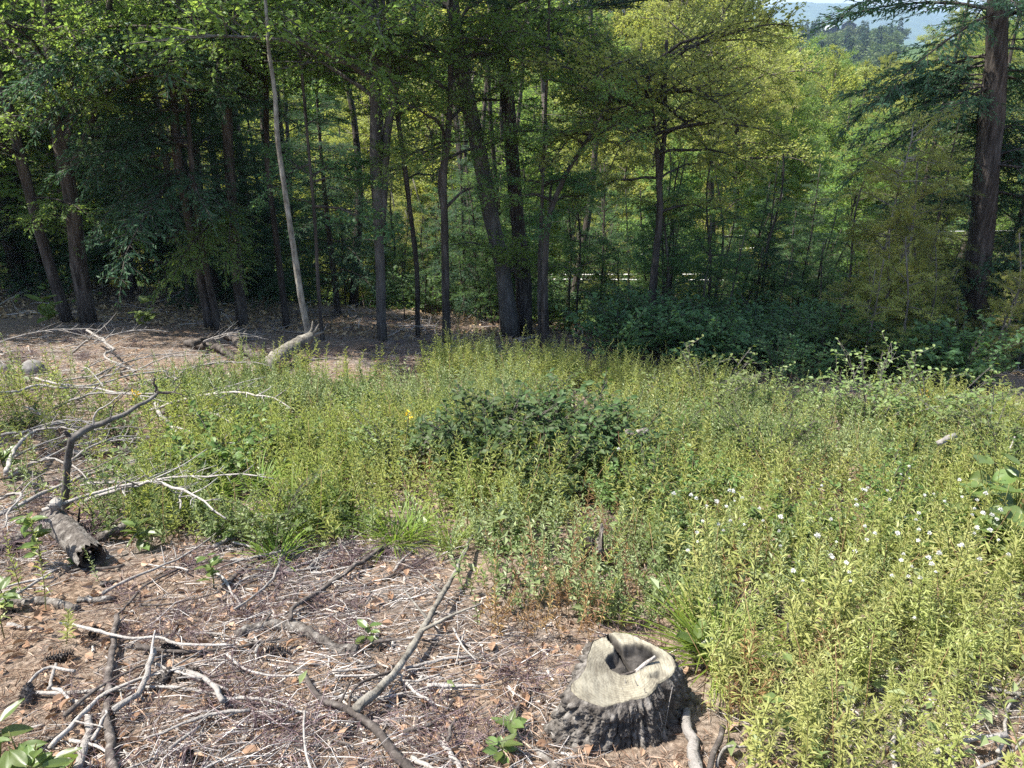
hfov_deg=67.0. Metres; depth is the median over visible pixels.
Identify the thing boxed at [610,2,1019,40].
mountains
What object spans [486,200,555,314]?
understory sapling
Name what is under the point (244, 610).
twig clump
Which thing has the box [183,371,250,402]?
leafy shrub
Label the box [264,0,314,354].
dead pole
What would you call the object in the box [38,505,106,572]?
hollow log
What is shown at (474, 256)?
understory sapling
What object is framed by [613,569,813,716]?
grass tuft
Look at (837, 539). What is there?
leafy shrub
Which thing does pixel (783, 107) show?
broadleaf tree
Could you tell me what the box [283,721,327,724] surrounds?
fallen branch
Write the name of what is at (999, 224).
broadleaf tree
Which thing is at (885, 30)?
broadleaf tree
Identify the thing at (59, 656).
pine cone
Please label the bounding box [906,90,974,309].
broadleaf tree
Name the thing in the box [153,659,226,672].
fallen branch
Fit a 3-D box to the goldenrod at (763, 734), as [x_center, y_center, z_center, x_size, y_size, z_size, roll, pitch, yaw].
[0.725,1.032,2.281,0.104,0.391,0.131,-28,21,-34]
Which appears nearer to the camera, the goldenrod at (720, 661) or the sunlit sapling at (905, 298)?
the goldenrod at (720, 661)
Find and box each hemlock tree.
[0,0,336,329]
[0,94,123,283]
[0,141,102,297]
[8,1,159,286]
[36,0,179,287]
[38,0,312,330]
[43,1,302,309]
[160,60,331,307]
[193,152,240,292]
[196,1,398,305]
[207,55,349,304]
[250,5,395,314]
[259,112,332,302]
[364,113,457,306]
[372,75,462,310]
[414,122,496,321]
[436,111,502,315]
[563,97,648,312]
[571,157,631,303]
[722,161,808,322]
[753,164,843,318]
[798,0,1023,351]
[828,0,1019,336]
[858,9,1023,353]
[870,116,984,332]
[909,27,1023,369]
[932,67,1023,366]
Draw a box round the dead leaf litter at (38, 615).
[0,315,1023,767]
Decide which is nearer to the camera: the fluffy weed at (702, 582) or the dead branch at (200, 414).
the fluffy weed at (702, 582)
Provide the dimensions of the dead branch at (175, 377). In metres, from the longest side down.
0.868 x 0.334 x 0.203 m
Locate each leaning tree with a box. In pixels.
[0,11,158,322]
[270,0,623,338]
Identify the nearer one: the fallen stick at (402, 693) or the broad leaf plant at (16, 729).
the broad leaf plant at (16, 729)
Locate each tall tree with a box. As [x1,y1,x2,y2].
[0,0,202,324]
[53,0,422,326]
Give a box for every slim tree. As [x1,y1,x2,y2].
[72,0,402,328]
[248,0,411,340]
[283,0,501,336]
[309,0,553,344]
[459,44,686,350]
[470,0,610,346]
[619,0,824,293]
[641,47,837,294]
[817,104,967,334]
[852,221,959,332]
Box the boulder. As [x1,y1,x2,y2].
[20,359,45,374]
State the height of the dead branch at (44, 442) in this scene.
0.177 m
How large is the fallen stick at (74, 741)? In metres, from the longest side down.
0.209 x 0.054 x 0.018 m
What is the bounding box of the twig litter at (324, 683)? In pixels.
[0,313,1023,767]
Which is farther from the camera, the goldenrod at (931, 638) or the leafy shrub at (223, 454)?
the leafy shrub at (223, 454)
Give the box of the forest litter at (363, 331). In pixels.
[0,274,1023,375]
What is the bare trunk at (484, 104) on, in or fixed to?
on the ground
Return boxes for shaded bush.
[361,270,406,309]
[386,262,440,310]
[388,265,460,312]
[392,280,440,311]
[414,272,473,312]
[475,277,548,311]
[515,287,563,321]
[532,273,585,318]
[532,289,573,324]
[549,293,596,325]
[555,290,689,365]
[562,285,677,357]
[576,298,621,344]
[588,282,661,325]
[597,299,645,341]
[603,278,718,360]
[606,287,670,349]
[611,303,672,354]
[621,288,726,365]
[640,283,731,317]
[649,298,734,364]
[653,296,765,373]
[657,294,723,316]
[657,306,759,376]
[658,307,749,373]
[696,294,788,355]
[703,286,770,326]
[703,325,763,370]
[708,305,813,369]
[720,290,820,357]
[738,306,796,331]
[743,293,840,354]
[745,329,827,385]
[747,317,804,373]
[748,314,836,370]
[753,303,829,369]
[754,290,837,328]
[766,333,850,383]
[778,305,884,378]
[780,286,872,365]
[781,298,901,375]
[802,333,858,367]
[829,295,972,380]
[834,326,876,373]
[853,318,913,377]
[863,304,968,378]
[866,328,922,376]
[870,319,955,386]
[886,303,976,332]
[894,300,1023,389]
[904,315,1019,387]
[909,315,986,373]
[923,303,1004,338]
[932,318,1023,388]
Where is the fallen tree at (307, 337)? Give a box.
[254,321,323,370]
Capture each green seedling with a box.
[0,444,24,476]
[0,575,21,606]
[10,511,51,566]
[24,294,62,326]
[66,553,92,565]
[120,517,156,550]
[128,295,159,331]
[194,553,222,587]
[355,619,381,643]
[482,733,522,765]
[491,709,526,733]
[676,621,720,664]
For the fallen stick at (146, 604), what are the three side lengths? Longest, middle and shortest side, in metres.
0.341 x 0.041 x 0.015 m
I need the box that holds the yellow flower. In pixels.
[131,389,142,430]
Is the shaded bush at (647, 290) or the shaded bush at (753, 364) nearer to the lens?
the shaded bush at (753, 364)
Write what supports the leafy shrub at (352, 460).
on the ground
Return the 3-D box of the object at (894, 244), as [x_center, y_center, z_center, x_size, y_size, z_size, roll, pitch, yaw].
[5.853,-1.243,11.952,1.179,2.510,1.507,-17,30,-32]
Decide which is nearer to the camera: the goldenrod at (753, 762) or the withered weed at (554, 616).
the goldenrod at (753, 762)
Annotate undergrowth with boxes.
[1,259,1017,360]
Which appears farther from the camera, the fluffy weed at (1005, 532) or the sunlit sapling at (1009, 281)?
the sunlit sapling at (1009, 281)
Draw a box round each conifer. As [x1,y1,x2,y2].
[806,20,815,48]
[814,39,824,60]
[841,26,850,49]
[844,37,855,63]
[857,24,864,39]
[859,21,869,41]
[859,32,868,59]
[873,25,882,50]
[887,23,893,35]
[896,16,903,39]
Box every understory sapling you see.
[0,209,36,273]
[0,210,35,278]
[24,210,68,274]
[43,83,98,286]
[109,248,158,289]
[117,119,181,288]
[124,112,175,289]
[133,200,178,288]
[157,205,196,291]
[169,102,221,288]
[279,213,316,306]
[280,155,363,304]
[299,155,339,291]
[306,237,340,299]
[319,209,362,294]
[334,202,354,306]
[334,204,374,305]
[350,202,374,290]
[359,218,392,303]
[361,190,400,296]
[366,209,401,307]
[367,202,421,298]
[370,172,421,307]
[384,173,408,306]
[384,201,424,308]
[384,223,410,304]
[385,237,424,319]
[388,185,432,278]
[399,184,458,311]
[400,208,433,281]
[400,212,437,300]
[403,171,437,309]
[403,224,435,311]
[407,224,440,313]
[419,202,460,311]
[432,216,460,314]
[437,172,476,299]
[438,157,504,316]
[449,194,480,304]
[450,214,489,314]
[450,223,462,314]
[451,191,476,291]
[454,215,495,319]
[461,168,511,318]
[463,159,537,324]
[467,223,495,320]
[474,259,498,322]
[476,238,496,323]
[476,239,513,326]
[477,191,556,308]
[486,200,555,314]
[498,157,546,293]
[501,211,534,274]
[504,205,537,313]
[532,197,604,330]
[545,154,623,331]
[551,205,589,328]
[551,269,567,320]
[554,217,595,312]
[561,153,643,320]
[571,181,639,302]
[572,230,600,320]
[575,256,594,320]
[576,160,634,294]
[581,261,617,318]
[584,235,624,306]
[588,221,622,293]
[598,246,642,319]
[604,267,626,299]
[605,188,648,302]
[619,186,667,292]
[619,186,690,290]
[621,151,720,301]
[625,136,693,300]
[627,162,703,348]
[628,198,692,288]
[631,145,695,279]
[634,206,686,302]
[637,156,721,298]
[645,179,719,303]
[658,219,692,302]
[659,213,688,294]
[665,156,756,308]
[671,215,733,330]
[679,215,728,301]
[682,151,776,311]
[694,211,749,311]
[703,223,743,303]
[710,224,759,330]
[711,271,735,299]
[722,231,736,305]
[725,177,786,301]
[725,193,792,312]
[727,239,756,301]
[727,255,755,315]
[732,245,772,328]
[737,194,794,298]
[740,148,813,310]
[743,252,787,306]
[763,247,803,309]
[766,225,833,313]
[770,208,809,307]
[784,224,849,306]
[787,259,820,318]
[788,238,843,320]
[793,231,865,313]
[794,202,850,309]
[796,237,843,332]
[807,251,848,318]
[813,162,882,341]
[813,262,848,314]
[822,253,861,318]
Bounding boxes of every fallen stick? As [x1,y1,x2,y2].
[1,498,50,508]
[5,576,53,587]
[21,475,104,488]
[25,434,90,452]
[33,685,228,700]
[57,563,124,575]
[62,655,167,717]
[68,734,104,751]
[99,636,220,698]
[101,531,218,594]
[127,757,152,767]
[135,638,279,653]
[139,592,218,605]
[143,708,249,739]
[147,564,188,570]
[153,662,224,702]
[164,670,243,692]
[178,734,261,767]
[202,632,274,642]
[215,573,249,614]
[217,549,291,568]
[224,542,303,586]
[225,696,313,714]
[230,549,283,561]
[233,572,261,586]
[234,544,291,609]
[243,547,387,579]
[249,576,309,587]
[254,634,262,653]
[272,555,330,575]
[284,596,335,609]
[293,570,342,595]
[302,710,345,767]
[307,514,364,570]
[311,566,349,573]
[332,553,433,592]
[338,528,370,547]
[340,631,378,673]
[344,681,446,700]
[351,682,461,700]
[374,638,462,649]
[393,549,413,572]
[438,652,513,661]
[457,646,501,663]
[492,692,530,736]
[877,654,888,692]
[889,713,902,767]
[915,731,1008,767]
[952,674,1023,697]
[976,722,1023,767]
[995,691,1023,753]
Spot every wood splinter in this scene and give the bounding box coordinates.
[621,670,635,674]
[632,655,655,673]
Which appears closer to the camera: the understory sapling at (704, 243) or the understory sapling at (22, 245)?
the understory sapling at (22, 245)
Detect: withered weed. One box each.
[425,448,433,484]
[478,601,486,623]
[480,603,536,625]
[483,529,517,583]
[483,579,496,632]
[486,549,499,627]
[488,589,503,643]
[490,602,515,633]
[492,574,526,621]
[497,595,509,639]
[504,575,518,624]
[508,557,530,621]
[515,608,526,626]
[519,534,530,606]
[522,583,537,629]
[525,515,538,559]
[527,614,553,636]
[528,598,538,623]
[532,569,557,619]
[533,546,544,576]
[535,598,548,635]
[537,534,545,577]
[544,563,560,623]
[546,599,562,638]
[549,570,562,612]
[555,584,562,613]
[556,587,562,618]
[561,547,590,593]
[561,566,572,615]
[562,563,573,617]
[568,522,578,564]
[576,616,590,636]
[578,561,597,629]
[580,561,597,623]
[580,572,593,636]
[582,485,592,523]
[585,540,599,579]
[586,592,604,638]
[588,540,623,568]
[588,613,597,637]
[589,549,600,609]
[590,487,600,515]
[597,577,616,629]
[608,527,621,564]
[612,492,620,521]
[620,547,632,602]
[621,576,637,623]
[713,644,735,686]
[721,549,729,596]
[725,676,734,718]
[725,678,735,707]
[731,576,749,610]
[731,629,757,699]
[731,671,743,707]
[732,550,750,601]
[733,542,744,582]
[735,666,779,716]
[736,541,762,600]
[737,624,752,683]
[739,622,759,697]
[748,634,764,670]
[748,658,762,701]
[757,683,765,702]
[772,614,787,651]
[787,627,828,689]
[804,661,842,727]
[805,624,833,662]
[814,619,840,655]
[816,589,831,658]
[830,627,849,672]
[835,592,869,624]
[864,596,892,644]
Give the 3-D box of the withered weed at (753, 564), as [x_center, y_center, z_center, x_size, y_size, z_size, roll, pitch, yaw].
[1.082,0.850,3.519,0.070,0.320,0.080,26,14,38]
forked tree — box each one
[122,0,600,340]
[505,0,812,353]
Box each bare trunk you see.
[1,106,46,285]
[7,0,100,216]
[8,0,67,238]
[23,0,135,293]
[48,140,98,285]
[112,10,172,287]
[151,4,190,219]
[158,87,197,290]
[165,6,223,299]
[180,28,283,297]
[197,27,258,287]
[208,85,316,299]
[238,17,276,297]
[270,6,323,284]
[298,4,409,307]
[343,0,431,306]
[396,114,458,309]
[416,105,467,308]
[426,122,478,312]
[429,32,488,312]
[440,71,481,280]
[454,9,533,315]
[466,59,534,316]
[472,98,523,190]
[480,1,548,129]
[497,0,564,210]
[527,0,639,315]
[532,94,582,318]
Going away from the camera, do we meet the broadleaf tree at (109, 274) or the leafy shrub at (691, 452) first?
the leafy shrub at (691, 452)
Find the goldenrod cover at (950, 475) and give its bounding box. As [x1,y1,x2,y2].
[0,319,1023,767]
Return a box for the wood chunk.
[47,497,62,512]
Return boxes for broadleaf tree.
[0,0,172,287]
[0,38,76,274]
[4,137,62,263]
[9,167,52,243]
[40,0,144,286]
[40,76,126,280]
[63,39,152,286]
[82,158,222,287]
[113,46,207,289]
[149,0,246,173]
[200,111,294,238]
[212,4,348,156]
[242,0,365,297]
[243,78,335,297]
[259,1,368,306]
[292,0,392,303]
[293,119,390,307]
[302,70,438,305]
[317,2,421,306]
[364,0,486,254]
[369,1,460,292]
[369,18,498,313]
[398,49,483,311]
[406,0,557,299]
[437,77,555,227]
[449,4,562,210]
[453,132,593,291]
[460,68,589,255]
[466,0,612,237]
[470,61,541,182]
[498,42,568,277]
[522,37,644,278]
[522,103,627,297]
[531,9,646,249]
[545,0,611,94]
[548,0,657,163]
[549,0,681,235]
[571,0,681,46]
[572,105,666,296]
[591,25,672,257]
[599,84,697,289]
[602,0,747,159]
[615,0,742,49]
[615,148,727,277]
[632,127,717,258]
[642,1,696,23]
[642,69,741,293]
[649,0,713,299]
[663,42,801,293]
[669,0,804,99]
[672,0,765,42]
[677,0,784,284]
[685,56,796,278]
[701,48,770,301]
[703,13,794,234]
[714,92,847,303]
[723,92,814,248]
[751,29,835,296]
[753,8,818,100]
[764,53,837,266]
[776,40,827,80]
[777,32,828,125]
[782,79,843,266]
[785,91,867,256]
[787,29,802,51]
[790,45,872,254]
[792,47,833,88]
[797,120,902,277]
[798,45,869,121]
[799,107,945,291]
[800,25,817,36]
[808,109,915,301]
[814,31,840,45]
[816,98,1007,275]
[824,34,852,49]
[825,56,855,64]
[828,44,847,57]
[836,29,853,36]
[836,59,902,214]
[845,24,862,36]
[845,48,863,61]
[849,44,872,58]
[849,61,962,272]
[854,39,866,47]
[857,52,892,64]
[860,51,914,111]
[860,55,889,68]
[860,56,913,110]
[861,50,897,61]
[866,28,878,33]
[866,42,893,58]
[867,56,884,69]
[867,94,1015,288]
[871,37,896,46]
[873,31,900,44]
[875,51,981,143]
[880,25,896,32]
[885,41,910,56]
[892,27,904,38]
[893,32,1020,108]
[894,24,946,75]
[898,5,983,111]
[898,28,911,45]
[899,49,953,109]
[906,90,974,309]
[907,22,1023,252]
[913,16,1023,96]
[927,30,1023,129]
[929,10,1010,51]
[943,176,1023,303]
[955,95,1023,299]
[984,9,1023,41]
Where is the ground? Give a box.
[0,40,1023,767]
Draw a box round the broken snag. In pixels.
[60,377,186,513]
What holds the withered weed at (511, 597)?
on the ground
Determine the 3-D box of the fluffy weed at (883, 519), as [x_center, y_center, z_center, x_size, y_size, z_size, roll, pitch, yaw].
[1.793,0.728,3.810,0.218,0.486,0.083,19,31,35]
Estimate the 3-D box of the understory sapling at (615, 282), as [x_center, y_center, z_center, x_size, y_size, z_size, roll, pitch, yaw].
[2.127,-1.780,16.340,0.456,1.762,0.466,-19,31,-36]
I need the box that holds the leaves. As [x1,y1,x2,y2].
[0,348,1023,767]
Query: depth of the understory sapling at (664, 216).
14.07 m
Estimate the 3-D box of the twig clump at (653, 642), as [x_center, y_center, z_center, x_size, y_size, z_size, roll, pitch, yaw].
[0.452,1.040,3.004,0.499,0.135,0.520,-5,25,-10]
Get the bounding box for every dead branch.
[0,321,103,342]
[0,345,15,355]
[0,413,80,436]
[0,428,259,515]
[0,471,45,526]
[2,416,143,462]
[3,441,95,488]
[4,379,78,397]
[8,420,163,478]
[14,410,109,437]
[22,404,81,428]
[38,365,172,414]
[42,454,273,511]
[54,361,135,381]
[61,313,115,357]
[63,339,88,347]
[71,422,164,460]
[80,464,140,496]
[81,349,154,371]
[85,449,225,519]
[89,345,208,378]
[90,360,168,381]
[94,319,137,332]
[94,322,169,342]
[128,366,178,384]
[133,344,223,372]
[149,377,289,410]
[151,461,216,508]
[158,350,228,397]
[159,399,230,422]
[172,354,268,373]
[201,323,261,342]
[201,326,268,343]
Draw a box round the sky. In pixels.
[574,0,1018,12]
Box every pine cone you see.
[0,608,15,621]
[18,682,36,707]
[44,649,74,663]
[87,625,100,640]
[152,666,172,691]
[160,643,180,655]
[171,664,199,683]
[177,746,200,767]
[232,639,252,654]
[266,646,291,657]
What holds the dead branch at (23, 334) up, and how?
on the ground
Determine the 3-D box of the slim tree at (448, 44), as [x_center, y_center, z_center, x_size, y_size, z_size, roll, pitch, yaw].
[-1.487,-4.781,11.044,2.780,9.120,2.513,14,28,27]
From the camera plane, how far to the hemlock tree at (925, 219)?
12.32 m
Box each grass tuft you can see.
[94,461,197,527]
[126,462,215,531]
[156,434,245,484]
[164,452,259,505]
[200,495,267,541]
[210,443,289,503]
[217,453,351,541]
[227,488,341,554]
[232,519,324,570]
[260,461,357,514]
[283,444,351,487]
[289,479,400,536]
[334,492,450,563]
[354,487,453,558]
[412,511,479,563]
[607,554,806,694]
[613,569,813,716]
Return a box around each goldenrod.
[0,590,9,637]
[58,608,77,643]
[676,560,700,623]
[695,553,714,634]
[695,560,714,636]
[695,616,722,666]
[701,612,745,690]
[701,667,719,713]
[705,602,730,711]
[708,605,745,685]
[709,655,718,671]
[710,599,735,719]
[710,641,740,700]
[711,649,739,687]
[715,601,773,660]
[717,562,735,692]
[717,642,740,742]
[718,580,740,656]
[721,582,755,660]
[722,656,743,687]
[724,611,738,665]
[726,607,753,644]
[729,629,763,726]
[730,643,748,663]
[734,612,761,688]
[735,664,778,767]
[735,710,815,767]
[737,557,762,643]
[737,582,774,639]
[737,697,783,748]
[739,681,756,712]
[740,650,781,736]
[740,663,770,764]
[744,668,796,747]
[745,632,766,657]
[746,725,764,767]
[746,738,763,765]
[749,593,759,634]
[750,670,772,681]
[753,578,781,683]
[753,622,781,693]
[753,630,765,701]
[753,657,775,691]
[754,612,774,667]
[758,650,774,721]
[758,725,780,767]
[761,656,795,756]
[761,675,775,707]
[762,612,800,688]
[763,630,781,672]
[765,625,833,735]
[766,609,778,636]
[769,714,784,753]
[771,641,788,732]
[772,592,805,659]
[773,633,802,648]
[774,637,787,692]
[774,640,812,684]
[775,604,790,637]
[776,580,816,666]
[776,730,792,767]
[777,655,823,760]
[782,599,805,676]
[783,584,809,661]
[784,683,813,714]
[785,614,798,687]
[786,580,809,632]
[786,645,817,711]
[786,690,804,730]
[787,657,837,711]
[788,693,805,747]
[788,718,806,742]
[789,589,840,683]
[789,687,829,738]
[790,653,826,763]
[790,660,822,738]
[790,701,835,767]
[793,640,828,683]
[794,600,808,662]
[796,669,826,735]
[797,706,823,766]
[798,582,816,655]
[798,623,838,696]
[798,657,855,682]
[800,680,830,761]
[807,600,821,647]
[807,633,831,688]
[808,672,825,709]
[808,697,832,767]
[813,649,835,732]
[815,656,857,711]
[817,560,854,650]
[820,597,884,656]
[822,629,845,694]
[822,715,846,758]
[825,694,836,723]
[827,682,870,717]
[828,678,856,767]
[828,695,844,751]
[831,608,883,677]
[831,723,855,767]
[834,625,869,686]
[838,638,852,728]
[839,705,853,761]
[840,645,860,757]
[843,600,885,639]
[844,574,893,691]
[845,586,857,639]
[845,679,924,752]
[846,577,867,671]
[846,588,865,641]
[846,650,877,732]
[848,619,878,685]
[848,649,868,695]
[848,695,890,728]
[849,603,885,695]
[852,547,870,645]
[852,730,865,760]
[852,751,879,767]
[854,618,874,692]
[854,649,882,675]
[854,709,932,767]
[855,686,901,761]
[855,696,877,742]
[856,689,865,703]
[865,713,894,764]
[868,722,903,754]
[869,624,886,665]
[870,651,908,679]
[871,561,886,658]
[873,636,892,688]
[874,597,900,673]
[875,658,944,721]
[880,560,915,635]
[880,663,917,709]
[882,608,940,675]
[882,651,895,717]
[883,630,906,689]
[884,666,904,707]
[884,679,940,765]
[885,640,899,684]
[885,662,904,723]
[888,625,920,706]
[889,695,902,733]
[894,667,938,762]
[895,651,929,672]
[895,727,982,767]
[899,620,919,670]
[900,728,919,767]
[904,669,925,712]
[904,745,936,767]
[906,636,952,693]
[907,630,927,676]
[908,652,931,696]
[909,647,945,681]
[910,599,948,652]
[914,607,946,684]
[914,624,1003,686]
[914,712,949,741]
[914,741,936,767]
[916,598,939,661]
[918,565,941,648]
[919,593,932,649]
[920,574,951,689]
[920,628,957,680]
[920,630,975,720]
[920,679,961,767]
[921,566,944,637]
[923,606,979,680]
[924,639,950,706]
[924,702,982,767]
[925,680,949,746]
[926,553,946,646]
[926,654,956,678]
[928,663,952,698]
[929,664,972,711]
[929,711,945,738]
[933,634,956,680]
[934,686,949,712]
[935,675,985,749]
[935,678,952,730]
[937,589,953,653]
[937,598,976,641]
[938,585,1000,641]
[940,600,959,635]
[943,620,983,690]
[945,622,993,683]
[945,632,995,650]
[946,643,966,755]
[949,709,966,764]
[950,693,963,717]
[951,640,974,699]
[952,599,1023,655]
[952,636,980,712]
[957,595,982,651]
[957,681,963,732]
[959,599,986,639]
[959,604,988,670]
[965,636,992,732]
[971,607,1006,691]
[975,607,988,669]
[977,589,1015,662]
[981,563,1000,629]
[981,682,1023,725]
[982,600,1001,651]
[982,651,995,701]
[983,642,1000,680]
[983,646,1023,672]
[988,612,1013,702]
[992,599,1022,708]
[995,614,1023,657]
[996,569,1023,646]
[997,750,1018,767]
[1001,627,1016,658]
[1006,644,1022,666]
[1007,664,1022,689]
[1007,745,1023,767]
[1008,632,1023,659]
[1015,667,1023,697]
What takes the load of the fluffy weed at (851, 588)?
on the ground
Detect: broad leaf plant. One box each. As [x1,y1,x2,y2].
[0,698,33,757]
[0,731,46,767]
[9,744,81,767]
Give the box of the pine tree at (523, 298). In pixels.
[465,0,673,336]
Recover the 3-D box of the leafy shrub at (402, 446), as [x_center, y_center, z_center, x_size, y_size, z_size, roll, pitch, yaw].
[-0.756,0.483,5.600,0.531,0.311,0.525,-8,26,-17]
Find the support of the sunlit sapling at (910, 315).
on the ground
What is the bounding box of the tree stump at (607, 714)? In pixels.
[540,632,698,754]
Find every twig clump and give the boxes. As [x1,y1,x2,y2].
[0,503,81,557]
[0,512,49,557]
[2,352,36,363]
[3,347,25,355]
[9,486,65,516]
[10,414,77,439]
[22,347,42,356]
[27,378,75,395]
[35,480,86,505]
[37,442,80,462]
[37,498,135,532]
[38,672,136,730]
[38,736,169,767]
[40,471,77,498]
[42,516,126,556]
[43,506,137,538]
[58,344,101,360]
[67,353,96,359]
[75,656,177,743]
[82,323,111,332]
[88,563,153,606]
[97,606,190,657]
[102,424,146,445]
[106,420,151,434]
[118,335,145,347]
[119,593,215,659]
[131,582,212,627]
[145,717,274,767]
[159,537,222,572]
[159,649,288,757]
[160,539,230,578]
[168,625,312,713]
[199,580,273,621]
[201,671,351,767]
[216,591,293,633]
[220,525,311,588]
[226,467,277,498]
[230,569,308,609]
[248,672,332,736]
[270,577,345,621]
[284,596,382,667]
[301,537,368,580]
[305,684,414,753]
[309,575,382,623]
[313,348,333,357]
[325,536,402,568]
[327,513,413,571]
[331,734,431,767]
[333,344,355,352]
[345,340,380,351]
[379,665,507,752]
[384,350,413,363]
[385,706,489,767]
[387,503,446,530]
[389,549,444,584]
[396,541,455,575]
[418,334,436,345]
[423,695,534,767]
[452,632,581,725]
[562,508,615,536]
[570,605,703,684]
[741,574,833,649]
[772,725,848,767]
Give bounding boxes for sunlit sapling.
[834,247,864,332]
[838,253,895,374]
[839,242,885,372]
[840,256,905,379]
[844,228,921,368]
[849,259,866,309]
[856,152,950,335]
[860,228,919,374]
[863,212,930,304]
[868,209,939,318]
[870,235,946,381]
[881,264,923,371]
[885,207,938,330]
[894,227,961,366]
[907,241,955,346]
[912,201,958,310]
[926,265,961,337]
[927,238,973,323]
[927,245,1002,324]
[940,285,972,347]
[963,293,1004,349]
[976,279,1023,359]
[979,268,1023,383]
[983,227,1023,374]
[997,279,1023,370]
[998,277,1023,362]
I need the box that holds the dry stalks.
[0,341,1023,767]
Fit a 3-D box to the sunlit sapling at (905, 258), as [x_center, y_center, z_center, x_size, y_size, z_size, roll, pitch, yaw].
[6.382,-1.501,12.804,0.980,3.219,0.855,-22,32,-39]
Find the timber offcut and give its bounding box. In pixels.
[936,433,957,445]
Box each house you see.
[824,25,840,33]
[841,21,856,32]
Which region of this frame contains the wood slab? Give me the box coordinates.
[596,546,610,563]
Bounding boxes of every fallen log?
[0,523,39,552]
[0,596,81,612]
[72,447,133,457]
[77,595,115,602]
[96,512,186,541]
[162,402,188,414]
[183,339,243,361]
[190,331,217,346]
[223,331,265,359]
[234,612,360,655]
[625,428,648,438]
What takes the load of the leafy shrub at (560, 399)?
on the ground
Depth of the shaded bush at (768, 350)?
10.07 m
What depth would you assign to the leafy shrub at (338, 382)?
7.67 m
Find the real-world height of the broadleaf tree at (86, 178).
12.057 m
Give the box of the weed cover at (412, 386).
[0,332,1023,767]
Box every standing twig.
[77,507,80,521]
[787,623,798,681]
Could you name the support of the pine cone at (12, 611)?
on the ground
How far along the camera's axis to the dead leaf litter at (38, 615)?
3.08 m
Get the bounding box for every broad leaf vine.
[947,477,1003,522]
[966,486,1023,562]
[968,454,1022,505]
[989,452,1023,549]
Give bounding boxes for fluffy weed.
[617,447,662,552]
[664,491,692,571]
[669,531,704,621]
[675,540,720,631]
[681,496,718,598]
[690,489,730,569]
[700,499,727,594]
[704,494,732,565]
[708,489,743,550]
[718,519,754,600]
[720,490,746,581]
[720,499,741,575]
[741,507,782,614]
[764,529,789,608]
[775,542,834,664]
[778,568,832,678]
[797,531,836,605]
[798,533,834,664]
[805,517,874,625]
[813,531,868,656]
[820,485,847,546]
[824,531,876,643]
[826,524,869,641]
[827,464,867,557]
[830,533,877,632]
[835,513,868,661]
[836,570,890,673]
[849,502,882,591]
[853,498,876,567]
[860,487,908,556]
[866,531,896,617]
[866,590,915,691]
[871,552,912,635]
[874,496,916,588]
[877,465,910,535]
[881,528,920,634]
[882,498,933,592]
[882,564,922,654]
[884,551,929,642]
[892,511,934,631]
[892,531,951,633]
[897,545,936,654]
[904,542,941,665]
[907,491,945,564]
[927,500,955,586]
[929,543,963,640]
[930,473,986,570]
[936,518,975,622]
[937,495,978,577]
[941,557,985,646]
[947,507,998,608]
[955,511,994,596]
[967,528,1000,645]
[968,491,1023,591]
[988,507,1023,603]
[994,541,1020,625]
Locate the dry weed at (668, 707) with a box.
[665,687,672,726]
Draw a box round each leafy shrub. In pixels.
[0,397,45,429]
[82,402,155,447]
[100,425,242,496]
[137,375,174,403]
[149,461,220,498]
[162,400,286,482]
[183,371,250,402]
[192,381,279,428]
[195,507,243,542]
[203,408,251,424]
[203,460,332,542]
[206,396,270,438]
[260,415,325,459]
[266,415,349,468]
[285,378,340,400]
[287,473,357,517]
[310,498,379,538]
[314,437,374,482]
[323,371,379,403]
[333,418,382,448]
[336,402,452,480]
[340,386,393,415]
[354,411,420,473]
[361,406,435,455]
[368,423,435,462]
[374,448,419,480]
[384,404,526,471]
[407,378,567,477]
[421,458,491,501]
[458,375,607,469]
[484,518,537,554]
[500,416,607,509]
[505,367,647,470]
[510,361,585,398]
[562,446,624,499]
[567,394,679,480]
[585,447,666,512]
[598,438,716,523]
[599,380,679,428]
[619,398,714,464]
[629,426,684,465]
[630,334,774,412]
[634,442,714,486]
[644,504,715,550]
[650,443,756,503]
[652,496,742,551]
[672,443,745,489]
[685,397,750,430]
[691,417,745,450]
[700,388,834,482]
[716,392,752,416]
[718,435,780,470]
[732,361,849,422]
[736,478,861,544]
[745,390,803,414]
[794,330,982,433]
[818,442,949,520]
[829,527,886,555]
[840,344,1019,438]
[844,390,922,433]
[851,474,951,540]
[863,396,935,436]
[864,491,995,570]
[870,424,983,483]
[876,487,965,554]
[888,417,947,446]
[908,382,1023,456]
[920,491,970,517]
[927,449,984,475]
[933,396,1023,437]
[945,400,1023,485]
[959,484,1022,537]
[972,421,1023,463]
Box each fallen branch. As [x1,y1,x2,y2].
[1,361,158,394]
[1,724,44,735]
[3,422,63,473]
[6,622,43,630]
[16,569,56,593]
[28,665,75,681]
[35,370,166,386]
[45,714,77,742]
[47,662,57,689]
[48,667,184,749]
[50,687,84,705]
[58,329,138,371]
[59,622,232,646]
[72,714,93,767]
[75,720,103,727]
[91,709,107,741]
[99,580,117,585]
[101,613,120,767]
[111,630,156,712]
[118,559,311,613]
[153,402,188,436]
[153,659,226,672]
[168,725,200,749]
[172,668,228,690]
[213,532,268,547]
[225,652,306,676]
[231,541,263,549]
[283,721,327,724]
[285,544,387,621]
[288,663,415,767]
[332,664,375,671]
[335,673,401,676]
[348,669,392,706]
[352,534,480,712]
[400,673,439,681]
[403,655,469,669]
[403,694,458,733]
[405,682,433,703]
[410,754,434,767]
[427,682,480,688]
[438,677,461,693]
[438,740,462,767]
[446,718,456,741]
[452,627,475,659]
[455,630,464,664]
[507,730,561,767]
[518,335,537,340]
[681,707,702,767]
[707,724,725,767]
[715,744,746,767]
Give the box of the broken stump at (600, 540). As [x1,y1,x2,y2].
[580,523,603,570]

